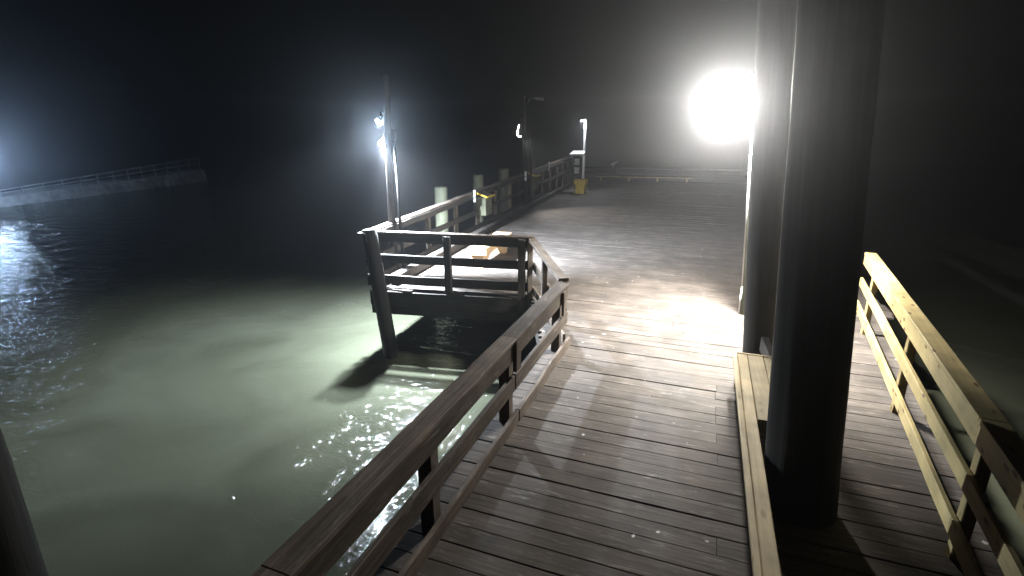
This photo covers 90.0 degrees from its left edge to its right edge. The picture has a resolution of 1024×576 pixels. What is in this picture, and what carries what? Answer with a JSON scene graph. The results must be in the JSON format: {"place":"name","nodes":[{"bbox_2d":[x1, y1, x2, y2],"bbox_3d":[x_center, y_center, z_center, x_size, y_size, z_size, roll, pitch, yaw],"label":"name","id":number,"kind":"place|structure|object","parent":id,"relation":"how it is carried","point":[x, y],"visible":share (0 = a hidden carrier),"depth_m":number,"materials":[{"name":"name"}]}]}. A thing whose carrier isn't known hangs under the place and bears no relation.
{"place":"outdoors","nodes":[
{"label":"outdoors","id":0,"kind":"place"},
{"bbox_2d":[0,136,1023,575],"bbox_3d":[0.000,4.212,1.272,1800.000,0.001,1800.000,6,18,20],"label":"water","id":1,"kind":"structure","parent":0,"point":[206,378],"depth_m":12.85,"materials":[{"name":"green liquid"}]},
{"bbox_2d":[0,428,48,575],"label":"mooring pile","id":2,"kind":"object","parent":1,"relation":"in","point":[20,553],"visible":1,"depth_m":3.58,"materials":[{"name":"black wood"}]},
{"bbox_2d":[0,170,206,207],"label":"breakwater","id":3,"kind":"object","parent":1,"relation":"in","point":[108,186],"visible":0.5,"depth_m":38.63,"materials":[{"name":"stone"}]},
{"bbox_2d":[0,157,200,196],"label":"breakwater railing","id":4,"kind":"object","parent":3,"relation":"on","point":[62,183],"visible":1,"depth_m":38.26,"materials":[{"name":"grey wood"}]},
{"bbox_2d":[361,228,398,358],"bbox_3d":[-2.542,0.911,10.451,0.861,4.256,0.308,9,19,27],"label":"mooring pile","id":5,"kind":"object","parent":1,"relation":"in","point":[381,300],"visible":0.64,"depth_m":10.16,"materials":[{"name":"brown wood"}]},
{"bbox_2d":[434,186,448,249],"bbox_3d":[-1.992,-0.645,14.972,0.371,4.580,0.363,6,18,20],"label":"mooring pile","id":6,"kind":"object","parent":1,"relation":"in","point":[440,193],"visible":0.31,"depth_m":14.33,"materials":[{"name":"grey wood"}]},
{"bbox_2d":[472,174,483,230],"bbox_3d":[-1.144,-1.562,17.820,0.365,4.690,0.367,6,18,20],"label":"mooring pile","id":7,"kind":"object","parent":1,"relation":"in","point":[477,181],"visible":0.27,"depth_m":17.11,"materials":[{"name":"grey wood"}]},
{"bbox_2d":[499,169,508,217],"bbox_3d":[-0.322,-2.399,20.591,0.405,4.690,0.412,6,18,20],"label":"mooring pile","id":8,"kind":"object","parent":1,"relation":"in","point":[503,191],"visible":0.32,"depth_m":19.99,"materials":[{"name":"grey wood"}]},
{"bbox_2d":[527,158,534,203],"bbox_3d":[0.860,-3.681,24.423,0.406,4.930,0.410,6,18,20],"label":"mooring pile","id":9,"kind":"object","parent":1,"relation":"in","point":[528,169],"visible":0.19,"depth_m":23.69,"materials":[{"name":"grey wood"}]},
{"bbox_2d":[528,336,536,354],"bbox_3d":[0.472,1.805,10.508,0.302,2.470,0.296,6,18,20],"label":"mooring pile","id":10,"kind":"object","parent":1,"relation":"in","point":[532,343],"visible":0.06,"depth_m":10.18,"materials":[{"name":"black wood"}]},
{"bbox_2d":[742,0,797,354],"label":"mooring pile","id":11,"kind":"object","parent":1,"relation":"in","point":[776,33],"visible":0.52,"depth_m":6.32,"materials":[{"name":"grey wood"}]},
{"bbox_2d":[759,337,771,355],"bbox_3d":[3.033,1.086,5.812,0.099,0.207,2.442,5,18,17],"label":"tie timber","id":12,"kind":"object","parent":11,"relation":"attached to","point":[765,348],"visible":0.22,"depth_m":6.68,"materials":[{"name":"grey wood"}]},
{"bbox_2d":[764,0,885,528],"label":"mooring pile","id":13,"kind":"object","parent":1,"relation":"in","point":[836,62],"visible":0.89,"depth_m":3.62,"materials":[{"name":"grey wood"}]},
{"bbox_2d":[0,0,1023,136],"label":"sky","id":14,"kind":"structure","parent":0,"point":[949,68],"materials":[{"name":"black"}]},
{"bbox_2d":[370,179,1004,575],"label":"boardwalk","id":15,"kind":"structure","parent":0,"point":[618,453],"depth_m":5.33,"materials":[{"name":"brown wood"}]},
{"bbox_2d":[376,74,404,270],"bbox_3d":[-2.550,-2.079,10.694,0.451,4.403,0.225,12,20,34],"label":"lamp pole","id":16,"kind":"object","parent":15,"relation":"on","point":[387,141],"visible":0.88,"depth_m":10.47,"materials":[{"name":"grey metal"}]},
{"bbox_2d":[251,282,569,575],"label":"walkway railing","id":17,"kind":"object","parent":15,"relation":"on","point":[322,540],"visible":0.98,"depth_m":3.81,"materials":[{"name":"brown wood"}]},
{"bbox_2d":[368,230,533,312],"bbox_3d":[-1.270,-0.344,10.066,3.393,1.480,0.232,3,17,11],"label":"platform front railing","id":18,"kind":"object","parent":15,"relation":"on","point":[447,261],"visible":0.81,"depth_m":9.93,"materials":[{"name":"brown wood"}]},
{"bbox_2d":[357,155,580,284],"bbox_3d":[0.861,-4.425,22.580,0.207,2.119,27.396,5,17,15],"label":"pier railing","id":19,"kind":"object","parent":15,"relation":"on","point":[426,214],"visible":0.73,"depth_m":14.84,"materials":[{"name":"brown wood"}]},
{"bbox_2d":[473,190,475,201],"bbox_3d":[-1.127,-2.745,15.280,0.116,0.360,0.091,6,18,20],"label":"rod holder","id":20,"kind":"object","parent":19,"relation":"attached to","point":[474,195],"visible":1,"depth_m":15.24,"materials":[{"name":"white plastic"}]},
{"bbox_2d":[475,191,494,215],"bbox_3d":[-0.876,-2.668,15.966,0.490,0.747,0.616,6,18,20],"label":"rail box","id":21,"kind":"object","parent":19,"relation":"attached to","point":[483,204],"visible":0.8,"depth_m":15.81,"materials":[{"name":"yellow paint"}]},
{"bbox_2d":[527,172,540,189],"bbox_3d":[0.899,-4.602,21.882,0.491,0.745,0.616,6,18,20],"label":"rail box","id":22,"kind":"object","parent":19,"relation":"attached to","point":[535,179],"visible":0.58,"depth_m":21.73,"materials":[{"name":"yellow paint"}]},
{"bbox_2d":[390,178,584,275],"bbox_3d":[1.234,-3.894,22.849,0.209,0.220,26.735,5,17,15],"label":"curb timber","id":23,"kind":"object","parent":15,"relation":"on","point":[411,269],"visible":0.68,"depth_m":16.48,"materials":[{"name":"wood"}]},
{"bbox_2d":[468,232,511,268],"bbox_3d":[-0.491,-0.976,12.752,0.443,0.497,2.158,5,17,16],"label":"wooden bench","id":24,"kind":"object","parent":15,"relation":"on","point":[479,252],"visible":0.42,"depth_m":11.85,"materials":[{"name":"brown wood"}]},
{"bbox_2d":[516,96,544,208],"bbox_3d":[0.732,-3.942,21.013,1.131,7.402,0.444,1,17,2],"label":"lamp pole","id":25,"kind":"object","parent":15,"relation":"on","point":[524,154],"visible":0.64,"depth_m":20.56,"materials":[{"name":"grey metal"}]},
{"bbox_2d":[527,238,568,341],"bbox_3d":[0.544,0.117,8.632,0.159,1.486,2.438,-3,17,-9],"label":"corner railing","id":26,"kind":"object","parent":15,"relation":"on","point":[550,264],"visible":0.66,"depth_m":8.58,"materials":[{"name":"brown wood"}]},
{"bbox_2d":[569,151,584,178],"bbox_3d":[3.422,-6.083,26.843,0.780,2.130,0.630,6,18,20],"label":"notice stand","id":27,"kind":"object","parent":15,"relation":"on","point":[577,166],"visible":0.87,"depth_m":26.76,"materials":[{"name":"white plastic"}]},
{"bbox_2d":[574,179,587,193],"bbox_3d":[3.585,-5.294,26.668,0.621,0.720,0.604,6,18,20],"label":"yellow bin","id":28,"kind":"object","parent":15,"relation":"on","point":[580,186],"visible":1,"depth_m":26.46,"materials":[{"name":"paint"}]},
{"bbox_2d":[580,118,586,178],"bbox_3d":[3.739,-6.995,27.046,0.411,3.761,0.348,-6,18,-19],"label":"lamp pole","id":29,"kind":"object","parent":15,"relation":"on","point":[584,146],"visible":0.84,"depth_m":26.97,"materials":[{"name":"white metal"}]},
{"bbox_2d":[596,176,691,182],"bbox_3d":[8.534,-7.094,33.334,6.030,0.313,0.408,4,17,14],"label":"end bench","id":30,"kind":"object","parent":15,"relation":"on","point":[629,177],"visible":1,"depth_m":33.16,"materials":[{"name":"beige wood"}]},
{"bbox_2d":[585,167,748,182],"bbox_3d":[10.172,-7.274,33.547,11.335,1.134,0.292,5,18,17],"label":"end railing","id":31,"kind":"object","parent":15,"relation":"on","point":[679,174],"visible":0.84,"depth_m":33.43,"materials":[{"name":"wood"}]},
{"bbox_2d":[711,70,754,314],"bbox_3d":[3.580,-1.378,8.371,0.954,4.406,0.507,9,19,28],"label":"street lamp","id":32,"kind":"object","parent":15,"relation":"on","point":[725,103],"visible":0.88,"depth_m":8.01,"materials":[{"name":"white metal"}]},
{"bbox_2d":[732,351,781,575],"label":"box bench","id":33,"kind":"object","parent":15,"relation":"on","point":[752,379],"visible":0.85,"depth_m":4.24,"materials":[{"name":"beige wood"}]},
{"bbox_2d":[856,252,1023,575],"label":"yellow pine railing","id":34,"kind":"object","parent":15,"relation":"on","point":[997,440],"visible":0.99,"depth_m":3.90,"materials":[{"name":"beige wood"}]}
]}

